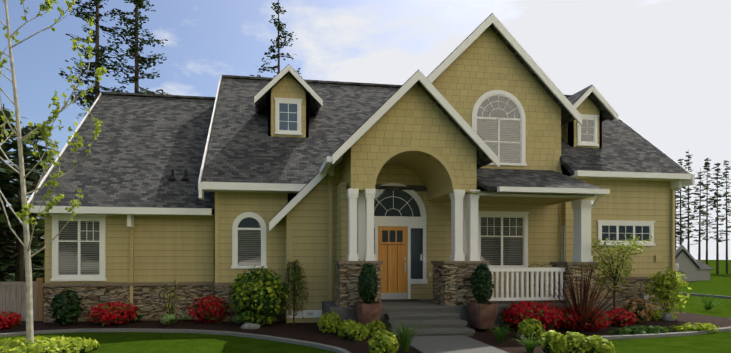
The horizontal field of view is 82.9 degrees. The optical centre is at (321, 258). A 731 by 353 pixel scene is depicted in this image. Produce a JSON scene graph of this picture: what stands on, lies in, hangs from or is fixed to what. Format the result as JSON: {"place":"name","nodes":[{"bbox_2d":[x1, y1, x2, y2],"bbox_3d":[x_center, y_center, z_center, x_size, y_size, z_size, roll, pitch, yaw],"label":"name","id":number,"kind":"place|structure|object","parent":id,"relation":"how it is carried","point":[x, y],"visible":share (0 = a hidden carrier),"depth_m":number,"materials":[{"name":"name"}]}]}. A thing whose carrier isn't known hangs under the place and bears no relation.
{"place":"outdoors","nodes":[
{"label":"outdoors","id":0,"kind":"place"},
{"bbox_2d":[58,0,128,118],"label":"fir","id":1,"kind":"object","parent":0,"point":[100,52],"depth_m":37.42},
{"bbox_2d":[45,214,213,282],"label":"wing wall","id":2,"kind":"structure","parent":0,"point":[171,248],"depth_m":12.31,"materials":[{"name":"wood"}]},
{"bbox_2d":[50,214,106,280],"bbox_3d":[-7.092,-0.326,11.999,1.533,1.939,0.070,0,0,-7],"label":"wing window frame","id":3,"kind":"object","parent":2,"relation":"attached to","point":[101,275],"visible":0.98,"depth_m":12.00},
{"bbox_2d":[59,221,98,274],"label":"window blinds","id":4,"kind":"object","parent":3,"relation":"in","point":[68,258],"visible":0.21,"depth_m":12.01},
{"bbox_2d":[29,94,214,211],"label":"wing roof","id":5,"kind":"structure","parent":2,"relation":"on","point":[142,147],"depth_m":13.65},
{"bbox_2d":[27,93,101,204],"bbox_3d":[-8.588,-4.015,14.037,0.040,5.381,5.221,0,0,-7],"label":"wing rake","id":6,"kind":"object","parent":5,"relation":"attached to","point":[59,155],"visible":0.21,"depth_m":13.45,"materials":[{"name":"white"}]},
{"bbox_2d":[30,206,211,214],"bbox_3d":[-5.727,-1.377,11.750,5.016,0.191,0.140,0,0,-7],"label":"wing gutter","id":7,"kind":"object","parent":5,"relation":"attached to","point":[137,210],"visible":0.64,"depth_m":11.71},
{"bbox_2d":[101,91,215,99],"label":"roof ridge","id":8,"kind":"structure","parent":5,"relation":"on","point":[157,95],"depth_m":16.81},
{"bbox_2d":[130,227,133,305],"bbox_3d":[-5.629,0.369,12.174,0.088,2.617,0.075,0,0,-7],"label":"downspout","id":9,"kind":"object","parent":2,"relation":"attached to","point":[131,259],"visible":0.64,"depth_m":12.14,"materials":[{"name":"beige"}]},
{"bbox_2d":[103,0,170,94],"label":"fir","id":10,"kind":"object","parent":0,"point":[131,50],"depth_m":39.72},
{"bbox_2d":[250,0,300,76],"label":"fir","id":11,"kind":"object","parent":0,"point":[283,44],"depth_m":43.78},
{"bbox_2d":[0,260,730,352],"bbox_3d":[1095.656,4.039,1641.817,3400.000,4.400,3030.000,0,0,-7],"label":"ground","id":12,"kind":"structure","parent":0,"point":[159,342],"depth_m":9.16,"materials":[{"name":"green plant"}]},
{"bbox_2d":[0,281,35,320],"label":"fence boards","id":13,"kind":"object","parent":12,"relation":"on","point":[13,296],"visible":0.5,"depth_m":12.08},
{"bbox_2d":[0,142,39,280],"bbox_3d":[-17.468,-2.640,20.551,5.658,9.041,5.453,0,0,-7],"label":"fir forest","id":14,"kind":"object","parent":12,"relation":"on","point":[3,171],"depth_m":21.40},
{"bbox_2d":[0,104,46,281],"bbox_3d":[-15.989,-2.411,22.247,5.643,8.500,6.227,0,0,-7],"label":"fir forest","id":15,"kind":"object","parent":12,"relation":"on","point":[6,184],"depth_m":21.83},
{"bbox_2d":[8,123,58,281],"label":"fir forest","id":16,"kind":"object","parent":12,"relation":"on","point":[39,262],"depth_m":27.52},
{"bbox_2d":[36,278,44,320],"bbox_3d":[-8.320,1.310,12.175,0.172,1.506,0.140,0,0,-7],"label":"fence post","id":17,"kind":"object","parent":12,"relation":"on","point":[39,301],"visible":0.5,"depth_m":12.11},
{"bbox_2d":[0,335,100,352],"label":"ground cover plants","id":18,"kind":"object","parent":12,"relation":"on","point":[42,344],"depth_m":7.91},
{"bbox_2d":[0,0,107,344],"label":"young tree","id":19,"kind":"object","parent":18,"relation":"on","point":[26,244],"depth_m":8.02,"materials":[{"name":"plant"}]},
{"bbox_2d":[44,285,213,321],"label":"stone wall","id":20,"kind":"structure","parent":12,"relation":"on","point":[148,302],"depth_m":12.20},
{"bbox_2d":[42,282,213,286],"bbox_3d":[-5.657,0.752,12.183,4.795,0.091,0.140,0,0,-7],"label":"stone ledge","id":21,"kind":"object","parent":20,"relation":"on","point":[121,284],"visible":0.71,"depth_m":12.10,"materials":[{"name":"stone"}]},
{"bbox_2d":[0,328,350,352],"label":"curb","id":22,"kind":"structure","parent":12,"relation":"on","point":[304,343],"depth_m":9.99,"materials":[{"name":"concrete"}]},
{"bbox_2d":[214,286,285,321],"bbox_3d":[-2.090,1.399,12.067,2.064,1.234,0.100,0,0,-7],"label":"stone","id":23,"kind":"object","parent":12,"relation":"on","point":[223,292],"depth_m":11.94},
{"bbox_2d":[218,192,287,282],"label":"wall","id":24,"kind":"structure","parent":12,"relation":"on","point":[266,207],"depth_m":12.08,"materials":[{"name":"wood"}]},
{"bbox_2d":[215,192,217,282],"bbox_3d":[-3.057,-0.072,11.950,0.095,3.822,0.040,0,0,-7],"label":"corner trim","id":25,"kind":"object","parent":24,"relation":"attached to","point":[216,237],"visible":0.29,"depth_m":11.93,"materials":[{"name":"beige"}]},
{"bbox_2d":[231,212,266,268],"bbox_3d":[-2.127,-0.546,12.047,1.044,1.655,0.070,0,0,-7],"label":"window frame","id":26,"kind":"object","parent":24,"relation":"attached to","point":[242,216],"visible":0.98,"depth_m":12.02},
{"bbox_2d":[238,230,260,265],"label":"window blinds","id":27,"kind":"object","parent":26,"relation":"in","point":[249,247],"visible":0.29,"depth_m":12.07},
{"bbox_2d":[229,78,394,201],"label":"roof","id":28,"kind":"structure","parent":24,"relation":"on","point":[291,196],"depth_m":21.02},
{"bbox_2d":[198,76,220,190],"bbox_3d":[-3.772,-4.662,14.094,0.050,5.518,5.318,0,0,-7],"label":"rake","id":29,"kind":"object","parent":28,"relation":"attached to","point":[207,145],"visible":0.79,"depth_m":13.30,"materials":[{"name":"white"}]},
{"bbox_2d":[0,311,730,352],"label":"mulch bed","id":30,"kind":"object","parent":12,"relation":"on","point":[310,332],"depth_m":10.64,"materials":[{"name":"soil"}]},
{"bbox_2d":[0,311,22,328],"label":"azalea","id":31,"kind":"object","parent":30,"relation":"on","point":[14,317],"depth_m":10.71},
{"bbox_2d":[48,289,83,324],"bbox_3d":[-7.054,1.350,11.351,0.860,1.042,0.804,0,0,-7],"label":"bush","id":32,"kind":"object","parent":30,"relation":"on","point":[64,299],"depth_m":11.19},
{"bbox_2d":[87,301,137,325],"bbox_3d":[-5.838,1.524,11.516,1.316,0.706,1.227,0,0,-7],"label":"azalea","id":33,"kind":"object","parent":30,"relation":"on","point":[109,314],"depth_m":11.26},
{"bbox_2d":[188,295,230,322],"bbox_3d":[-3.233,1.457,11.845,1.208,0.829,1.101,0,0,-7],"label":"azalea","id":34,"kind":"object","parent":30,"relation":"on","point":[213,304],"depth_m":11.59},
{"bbox_2d":[229,268,287,323],"bbox_3d":[-1.742,1.032,11.273,1.606,1.633,1.366,0,0,-7],"label":"shrub","id":35,"kind":"object","parent":30,"relation":"on","point":[248,278],"depth_m":10.91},
{"bbox_2d":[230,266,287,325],"bbox_3d":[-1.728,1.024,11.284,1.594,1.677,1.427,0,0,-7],"label":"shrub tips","id":36,"kind":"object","parent":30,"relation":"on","point":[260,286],"visible":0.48,"depth_m":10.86,"materials":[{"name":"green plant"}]},
{"bbox_2d":[282,259,308,324],"bbox_3d":[-0.715,0.924,11.428,0.786,1.831,0.725,0,0,-7],"label":"small tree","id":37,"kind":"object","parent":30,"relation":"on","point":[296,279],"depth_m":11.44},
{"bbox_2d":[290,161,340,322],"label":"wall","id":38,"kind":"structure","parent":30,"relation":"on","point":[309,221],"depth_m":11.82,"materials":[{"name":"wood"}]},
{"bbox_2d":[286,211,289,322],"bbox_3d":[-0.967,0.201,11.720,0.095,3.276,0.040,0,0,-7],"label":"corner trim","id":39,"kind":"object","parent":38,"relation":"attached to","point":[287,240],"visible":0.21,"depth_m":11.70,"materials":[{"name":"beige"}]},
{"bbox_2d":[328,177,331,300],"bbox_3d":[0.238,-0.590,11.836,0.117,3.597,0.075,0,0,-7],"label":"downspout","id":40,"kind":"object","parent":38,"relation":"attached to","point":[329,238],"visible":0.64,"depth_m":11.80,"materials":[{"name":"beige"}]},
{"bbox_2d":[317,311,341,333],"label":"bush","id":41,"kind":"object","parent":30,"relation":"on","point":[331,320],"depth_m":10.01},
{"bbox_2d":[336,182,347,260],"bbox_3d":[0.557,-0.109,11.467,0.190,3.897,0.900,0,0,-7],"label":"porch sidewall","id":42,"kind":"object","parent":30,"relation":"on","point":[341,226],"visible":0.57,"depth_m":11.03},
{"bbox_2d":[346,322,369,340],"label":"bush","id":43,"kind":"object","parent":30,"relation":"on","point":[363,329],"depth_m":9.17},
{"bbox_2d":[367,329,398,352],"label":"boxwood","id":44,"kind":"object","parent":30,"relation":"on","point":[389,339],"depth_m":7.48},
{"bbox_2d":[384,317,428,351],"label":"grass plant","id":45,"kind":"object","parent":30,"relation":"on","point":[404,341],"visible":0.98,"depth_m":8.05,"materials":[{"name":"green plant"}]},
{"bbox_2d":[517,318,544,338],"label":"bush","id":46,"kind":"object","parent":30,"relation":"on","point":[523,325],"depth_m":9.36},
{"bbox_2d":[500,300,566,331],"bbox_3d":[5.404,1.472,10.533,1.631,0.856,1.356,0,0,-7],"label":"azalea","id":47,"kind":"object","parent":30,"relation":"on","point":[521,310],"depth_m":10.19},
{"bbox_2d":[539,330,568,352],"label":"boxwood","id":48,"kind":"object","parent":30,"relation":"on","point":[556,340],"depth_m":7.69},
{"bbox_2d":[564,331,588,352],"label":"bush","id":49,"kind":"object","parent":30,"relation":"on","point":[578,340],"depth_m":7.66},
{"bbox_2d":[557,305,612,330],"bbox_3d":[6.698,1.525,10.652,1.538,0.700,1.192,0,0,-7],"label":"azalea","id":50,"kind":"object","parent":30,"relation":"on","point":[572,318],"depth_m":10.32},
{"bbox_2d":[529,262,649,331],"bbox_3d":[6.453,0.939,10.394,2.449,1.800,2.913,0,0,-28],"label":"phormium","id":51,"kind":"object","parent":30,"relation":"on","point":[582,305],"visible":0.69,"depth_m":10.16,"materials":[{"name":"red plant"}]},
{"bbox_2d":[591,234,652,307],"bbox_3d":[7.996,0.580,11.511,2.023,2.518,1.656,0,0,-7],"label":"japanese maple","id":52,"kind":"object","parent":30,"relation":"on","point":[603,265],"depth_m":11.34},
{"bbox_2d":[608,307,636,325],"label":"azalea","id":53,"kind":"object","parent":30,"relation":"on","point":[627,314],"depth_m":11.15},
{"bbox_2d":[609,325,670,334],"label":"groundcover","id":54,"kind":"object","parent":30,"relation":"on","point":[636,329],"visible":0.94,"depth_m":9.83,"materials":[{"name":"green plant"}]},
{"bbox_2d":[643,267,691,318],"bbox_3d":[10.328,1.061,12.283,1.183,1.685,1.100,0,0,-7],"label":"tall shrub","id":55,"kind":"object","parent":30,"relation":"on","point":[661,286],"depth_m":12.21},
{"bbox_2d":[669,322,718,332],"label":"groundcover","id":56,"kind":"object","parent":30,"relation":"on","point":[686,327],"visible":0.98,"depth_m":10.17,"materials":[{"name":"green plant"}]},
{"bbox_2d":[358,165,558,298],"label":"wall","id":57,"kind":"structure","parent":12,"relation":"on","point":[543,234],"depth_m":12.56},
{"bbox_2d":[360,183,427,298],"bbox_3d":[2.138,-0.527,12.305,2.102,3.492,0.070,0,0,-7],"label":"door frame","id":58,"kind":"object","parent":57,"relation":"attached to","point":[409,223],"depth_m":12.36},
{"bbox_2d":[378,226,406,292],"bbox_3d":[2.112,0.118,12.337,0.921,2.183,0.040,0,0,-7],"label":"front door","id":59,"kind":"structure","parent":58,"relation":"in","point":[392,268],"depth_m":12.32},
{"bbox_2d":[363,191,422,278],"bbox_3d":[2.135,-0.753,12.326,1.842,2.720,0.008,0,0,-7],"label":"window glass","id":60,"kind":"object","parent":58,"relation":"in","point":[416,248],"visible":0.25,"depth_m":12.38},
{"bbox_2d":[432,27,560,170],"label":"gable wall","id":61,"kind":"structure","parent":57,"relation":"on","point":[485,61],"depth_m":12.80,"materials":[{"name":"wood"}]},
{"bbox_2d":[471,90,526,165],"bbox_3d":[5.479,-4.068,12.745,1.834,2.333,0.070,0,0,-7],"label":"gable window frame","id":62,"kind":"object","parent":61,"relation":"attached to","point":[508,95],"visible":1,"depth_m":12.77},
{"bbox_2d":[477,119,519,162],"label":"window blinds","id":63,"kind":"object","parent":62,"relation":"in","point":[487,129],"visible":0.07,"depth_m":12.79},
{"bbox_2d":[477,96,519,118],"bbox_3d":[5.476,-4.726,12.763,1.514,0.757,0.001,0,0,-7],"label":"arched window","id":64,"kind":"structure","parent":62,"relation":"in","point":[498,113],"depth_m":12.76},
{"bbox_2d":[478,211,528,267],"bbox_3d":[5.591,-0.548,12.759,1.793,1.848,0.070,0,0,-7],"label":"window frame","id":65,"kind":"object","parent":57,"relation":"attached to","point":[509,214],"visible":0.75,"depth_m":12.77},
{"bbox_2d":[481,217,522,264],"bbox_3d":[5.588,-0.543,12.784,1.473,1.558,0.011,0,0,-7],"label":"porch window glass","id":66,"kind":"object","parent":65,"relation":"in","point":[512,250],"visible":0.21,"depth_m":12.79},
{"bbox_2d":[322,299,610,331],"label":"porch slab","id":67,"kind":"structure","parent":12,"relation":"on","point":[346,315],"depth_m":10.76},
{"bbox_2d":[335,264,380,306],"bbox_3d":[0.928,0.681,10.810,1.064,1.116,0.800,0,0,-7],"label":"stone pillar base","id":68,"kind":"object","parent":67,"relation":"on","point":[346,286],"visible":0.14,"depth_m":10.39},
{"bbox_2d":[346,188,358,260],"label":"column","id":69,"kind":"structure","parent":68,"relation":"on","point":[352,194],"depth_m":10.46,"materials":[{"name":"white"}]},
{"bbox_2d":[357,193,364,258],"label":"column","id":70,"kind":"structure","parent":68,"relation":"on","point":[360,226],"depth_m":10.95,"materials":[{"name":"white"}]},
{"bbox_2d":[363,189,375,260],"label":"column","id":71,"kind":"structure","parent":68,"relation":"on","point":[369,197],"depth_m":10.52,"materials":[{"name":"white"}]},
{"bbox_2d":[354,301,381,326],"bbox_3d":[1.125,1.361,10.049,0.638,0.595,0.638,0,0,-7],"label":"planter pot","id":72,"kind":"object","parent":67,"relation":"on","point":[368,313],"visible":0.69,"depth_m":9.79,"materials":[{"name":"brown ceramic"}]},
{"bbox_2d":[357,262,378,303],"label":"topiary shrub","id":73,"kind":"object","parent":72,"relation":"on","point":[367,298],"depth_m":9.91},
{"bbox_2d":[433,263,483,305],"bbox_3d":[3.725,0.682,11.178,1.176,1.114,0.800,0,0,-7],"label":"stone pedestal","id":74,"kind":"object","parent":67,"relation":"on","point":[451,284],"visible":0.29,"depth_m":10.77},
{"bbox_2d":[449,189,464,260],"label":"column","id":75,"kind":"structure","parent":74,"relation":"on","point":[456,196],"depth_m":10.82,"materials":[{"name":"white"}]},
{"bbox_2d":[465,189,479,260],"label":"column","id":76,"kind":"structure","parent":74,"relation":"on","point":[472,228],"depth_m":10.87,"materials":[{"name":"white"}]},
{"bbox_2d":[442,191,593,203],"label":"porch ceiling","id":77,"kind":"structure","parent":76,"relation":"on","point":[513,200],"depth_m":11.91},
{"bbox_2d":[467,301,497,328],"bbox_3d":[4.065,1.426,10.435,0.650,0.638,0.650,0,0,-7],"label":"planter pot","id":78,"kind":"object","parent":67,"relation":"on","point":[484,315],"visible":0.92,"depth_m":10.19,"materials":[{"name":"brown ceramic"}]},
{"bbox_2d":[470,263,494,303],"bbox_3d":[4.061,0.639,10.432,0.576,1.094,0.598,0,0,-7],"label":"topiary shrub","id":79,"kind":"object","parent":78,"relation":"on","point":[482,297],"depth_m":10.29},
{"bbox_2d":[489,268,564,300],"bbox_3d":[5.496,0.682,11.158,2.331,0.888,0.090,0,0,-7],"label":"porch railing","id":80,"kind":"object","parent":67,"relation":"on","point":[526,271],"visible":0.81,"depth_m":11.14,"materials":[{"name":"white"}]},
{"bbox_2d":[552,264,594,303],"bbox_3d":[7.032,0.696,11.522,0.809,1.086,0.620,0,0,-7],"label":"stone pedestal","id":81,"kind":"object","parent":67,"relation":"on","point":[577,268],"visible":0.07,"depth_m":11.22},
{"bbox_2d":[571,200,592,261],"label":"column","id":82,"kind":"structure","parent":81,"relation":"on","point":[582,230],"depth_m":11.29,"materials":[{"name":"white"}]},
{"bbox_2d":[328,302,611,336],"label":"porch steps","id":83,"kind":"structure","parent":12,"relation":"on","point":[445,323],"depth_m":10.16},
{"bbox_2d":[585,335,614,352],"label":"bush","id":84,"kind":"object","parent":12,"relation":"on","point":[596,342],"depth_m":7.56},
{"bbox_2d":[562,179,669,276],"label":"exterior wall","id":85,"kind":"structure","parent":12,"relation":"on","point":[632,200],"depth_m":13.16,"materials":[{"name":"wood"}]},
{"bbox_2d":[569,175,674,180],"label":"soffit","id":86,"kind":"structure","parent":85,"relation":"attached to","point":[572,176],"depth_m":13.00,"materials":[{"name":"white"}]},
{"bbox_2d":[560,119,686,174],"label":"roof front","id":87,"kind":"structure","parent":86,"relation":"on","point":[624,148],"depth_m":13.42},
{"bbox_2d":[569,97,601,147],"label":"dormer wall","id":88,"kind":"structure","parent":87,"relation":"on","point":[587,105],"depth_m":13.66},
{"bbox_2d":[576,114,598,146],"bbox_3d":[8.800,-4.260,13.634,0.803,1.041,0.070,0,0,-7],"label":"dormer window frame","id":89,"kind":"object","parent":88,"relation":"attached to","point":[594,118],"visible":0.83,"depth_m":13.63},
{"bbox_2d":[567,85,612,121],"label":"dormer roof","id":90,"kind":"structure","parent":87,"relation":"attached to","point":[606,113],"depth_m":13.59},
{"bbox_2d":[573,85,617,120],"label":"dormer rakes","id":91,"kind":"object","parent":90,"relation":"attached to","point":[600,97],"visible":0.75,"depth_m":13.35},
{"bbox_2d":[574,170,691,179],"bbox_3d":[9.624,-2.572,12.659,3.974,0.167,0.140,0,0,-7],"label":"gutter","id":92,"kind":"object","parent":86,"relation":"attached to","point":[634,175],"visible":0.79,"depth_m":12.58,"materials":[{"name":"white"}]},
{"bbox_2d":[596,220,654,245],"bbox_3d":[9.686,-0.824,13.096,2.050,0.795,0.070,0,0,-7],"label":"window","id":93,"kind":"structure","parent":85,"relation":"attached to","point":[625,223],"depth_m":13.09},
{"bbox_2d":[602,225,648,240],"bbox_3d":[9.683,-0.819,13.120,1.770,0.545,0.011,0,0,-7],"label":"window","id":94,"kind":"structure","parent":93,"relation":"in","point":[609,232],"depth_m":13.11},
{"bbox_2d":[670,189,674,270],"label":"trim","id":95,"kind":"structure","parent":85,"relation":"attached to","point":[672,228],"depth_m":13.26,"materials":[{"name":"beige"}]},
{"bbox_2d":[595,279,674,313],"bbox_3d":[9.473,1.387,13.083,3.876,1.472,0.100,0,0,-7],"label":"stone wainscot","id":96,"kind":"object","parent":12,"relation":"on","point":[638,291],"visible":0.14,"depth_m":13.07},
{"bbox_2d":[621,298,653,323],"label":"bush","id":97,"kind":"object","parent":12,"relation":"on","point":[646,313],"depth_m":11.60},
{"bbox_2d":[588,327,730,339],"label":"curb","id":98,"kind":"structure","parent":12,"relation":"on","point":[654,335],"depth_m":9.67,"materials":[{"name":"concrete"}]},
{"bbox_2d":[675,159,693,244],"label":"fir","id":99,"kind":"object","parent":12,"relation":"on","point":[683,205],"depth_m":153.54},
{"bbox_2d":[675,261,696,280],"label":"house wall","id":100,"kind":"structure","parent":12,"relation":"on","point":[689,268],"depth_m":114.15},
{"bbox_2d":[675,149,697,252],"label":"fir","id":101,"kind":"object","parent":12,"relation":"on","point":[695,209],"depth_m":171.21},
{"bbox_2d":[687,168,709,259],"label":"fir","id":102,"kind":"object","parent":12,"relation":"on","point":[701,197],"depth_m":160.21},
{"bbox_2d":[697,158,718,264],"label":"fir","id":103,"kind":"object","parent":12,"relation":"on","point":[706,164],"depth_m":177.84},
{"bbox_2d":[702,163,728,273],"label":"fir","id":104,"kind":"object","parent":12,"relation":"on","point":[715,193],"depth_m":167.22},
{"bbox_2d":[715,160,730,273],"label":"fir","id":105,"kind":"object","parent":12,"relation":"on","point":[727,210],"depth_m":173.55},
{"bbox_2d":[0,0,730,259],"label":"sky","id":106,"kind":"structure","parent":0,"point":[664,66],"materials":[{"name":"blue"}]},
{"bbox_2d":[202,78,565,191],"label":"roof front","id":107,"kind":"structure","parent":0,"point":[243,147],"depth_m":13.71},
{"bbox_2d":[201,182,305,191],"bbox_3d":[-1.880,-2.037,11.651,2.965,0.209,0.140,0,0,-7],"label":"gutter","id":108,"kind":"object","parent":107,"relation":"attached to","point":[240,186],"visible":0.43,"depth_m":11.58,"materials":[{"name":"white"}]},
{"bbox_2d":[268,73,308,137],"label":"dormer wall","id":109,"kind":"structure","parent":107,"relation":"on","point":[287,86],"depth_m":13.78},
{"bbox_2d":[274,97,302,135],"bbox_3d":[-1.125,-4.755,13.752,0.948,1.217,0.070,0,0,-7],"label":"dormer window frame","id":110,"kind":"object","parent":109,"relation":"attached to","point":[288,101],"visible":1,"depth_m":13.75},
{"bbox_2d":[279,103,296,130],"bbox_3d":[-1.128,-4.750,13.776,0.668,0.967,0.011,0,0,-7],"label":"dormer window glass","id":111,"kind":"object","parent":110,"relation":"in","point":[283,107],"visible":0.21,"depth_m":13.77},
{"bbox_2d":[254,64,322,115],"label":"dormer roof","id":112,"kind":"structure","parent":107,"relation":"attached to","point":[261,104],"depth_m":14.02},
{"bbox_2d":[254,65,322,106],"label":"dormer rakes","id":113,"kind":"object","parent":112,"relation":"attached to","point":[278,77],"visible":0.93,"depth_m":13.45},
{"bbox_2d":[222,75,401,87],"bbox_3d":[1.743,-7.394,17.501,11.715,0.085,0.260,0,0,-7],"label":"ridge cap","id":114,"kind":"object","parent":107,"relation":"on","point":[313,81],"visible":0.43,"depth_m":17.17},
{"bbox_2d":[426,13,575,125],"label":"gable roof","id":115,"kind":"structure","parent":107,"relation":"attached to","point":[567,117],"depth_m":12.85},
{"bbox_2d":[427,13,581,125],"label":"gable rakes","id":116,"kind":"object","parent":115,"relation":"attached to","point":[520,51],"visible":0.82,"depth_m":12.47,"materials":[{"name":"white"}]},
{"bbox_2d":[349,83,476,193],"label":"gable wall","id":117,"kind":"structure","parent":0,"point":[414,115],"depth_m":10.66,"materials":[{"name":"wood"}]},
{"bbox_2d":[269,69,498,221],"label":"gable roof","id":118,"kind":"structure","parent":117,"relation":"on","point":[483,159],"depth_m":10.74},
{"bbox_2d":[269,155,342,230],"bbox_3d":[-0.218,-2.140,11.511,2.497,2.747,0.050,0,0,-7],"label":"cat slide rake","id":119,"kind":"object","parent":118,"relation":"attached to","point":[297,198],"visible":0.64,"depth_m":11.43,"materials":[{"name":"white"}]},
{"bbox_2d":[332,70,499,167],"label":"porch gable rakes","id":120,"kind":"object","parent":118,"relation":"attached to","point":[434,92],"visible":0.93,"depth_m":10.33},
{"bbox_2d":[477,168,602,190],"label":"porch roof","id":121,"kind":"structure","parent":118,"relation":"attached to","point":[489,179],"depth_m":11.53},
{"bbox_2d":[497,186,609,194],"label":"porch fascia","id":122,"kind":"structure","parent":121,"relation":"attached to","point":[551,190],"depth_m":10.62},
{"bbox_2d":[371,146,456,191],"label":"arch trim","id":123,"kind":"structure","parent":117,"relation":"attached to","point":[413,148],"depth_m":10.64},
{"bbox_2d":[383,153,448,200],"bbox_3d":[2.266,-2.302,11.616,2.176,1.088,1.450,0,0,-7],"label":"arch underside","id":124,"kind":"object","parent":117,"relation":"attached to","point":[428,172],"visible":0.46,"depth_m":11.62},
{"bbox_2d":[399,335,507,352],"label":"walkway path","id":125,"kind":"structure","parent":0,"point":[446,344],"depth_m":8.52,"materials":[{"name":"concrete"}]},
{"bbox_2d":[477,192,594,197],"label":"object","id":126,"kind":"structure","parent":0,"point":[534,195],"depth_m":11.07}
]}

